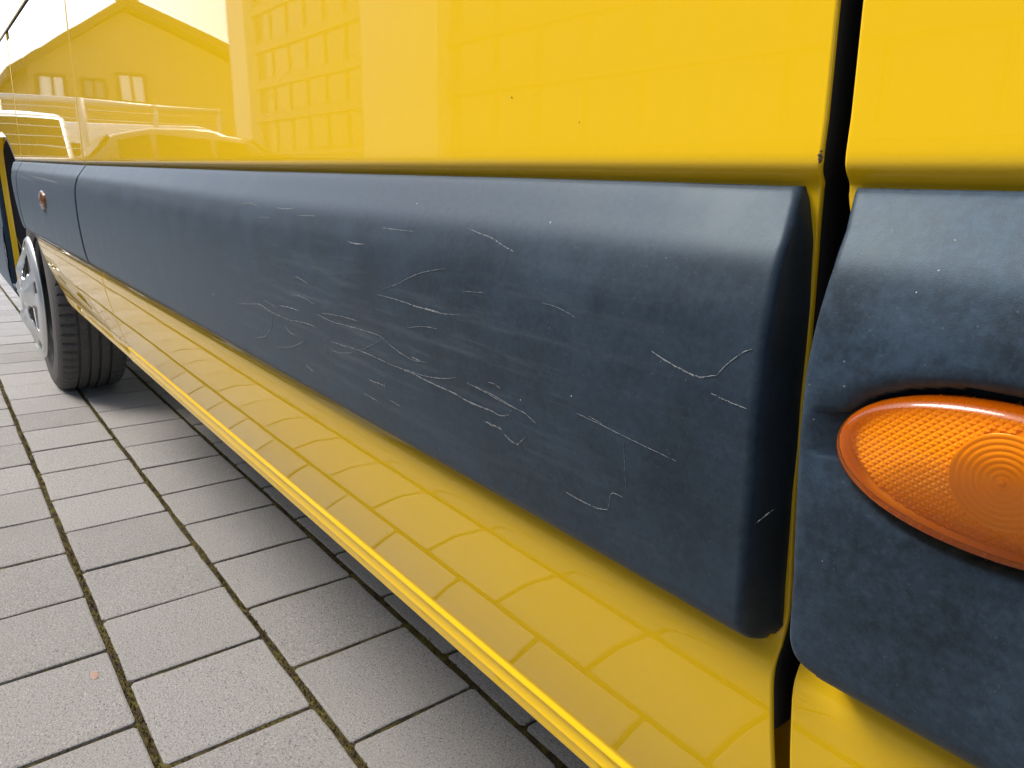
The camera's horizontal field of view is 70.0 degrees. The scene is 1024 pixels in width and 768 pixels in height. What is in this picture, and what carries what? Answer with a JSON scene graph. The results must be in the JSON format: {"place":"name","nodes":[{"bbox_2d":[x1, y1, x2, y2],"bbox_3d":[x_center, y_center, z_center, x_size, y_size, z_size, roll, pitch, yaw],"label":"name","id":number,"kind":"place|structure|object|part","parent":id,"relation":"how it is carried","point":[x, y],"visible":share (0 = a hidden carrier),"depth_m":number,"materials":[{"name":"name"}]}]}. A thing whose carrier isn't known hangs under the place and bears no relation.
{"place":"outdoors","nodes":[
{"label":"outdoors","id":0,"kind":"place"},
{"bbox_2d":[0,243,588,767],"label":"pavement","id":1,"kind":"structure","parent":0,"point":[200,703],"depth_m":1.36,"materials":[{"name":"stone"}]},
{"bbox_2d":[90,671,98,679],"bbox_3d":[-0.690,0.481,1.210,0.012,0.001,0.026,-10,19,-37],"label":"leaf fragment","id":2,"kind":"object","parent":1,"relation":"on","point":[94,675],"visible":1,"depth_m":1.21,"materials":[{"name":"pink"}]},
{"bbox_2d":[0,305,564,767],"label":"moss","id":3,"kind":"object","parent":1,"relation":"on","point":[334,731],"visible":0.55,"depth_m":1.38,"materials":[{"name":"green plant"}]},
{"bbox_2d":[0,0,1023,767],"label":"yellow van","id":4,"kind":"object","parent":1,"relation":"on","point":[614,382],"visible":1,"depth_m":0.37,"materials":[{"name":"paint"}]},
{"bbox_3d":[-1.291,-1.334,1.897,0.069,0.685,1.504,-10,19,-37],"label":"cab window","id":5,"kind":"part","parent":4,"relation":"part of","materials":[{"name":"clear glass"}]},
{"bbox_3d":[-1.189,-0.541,1.915,0.109,0.771,1.148,-10,19,-37],"label":"front door","id":6,"kind":"part","parent":4,"relation":"part of","materials":[{"name":"yellow paint"}]},
{"bbox_3d":[-0.339,-0.445,0.825,0.096,1.187,1.581,-10,19,-37],"label":"sliding door","id":7,"kind":"part","parent":4,"relation":"part of","materials":[{"name":"yellow paint"}]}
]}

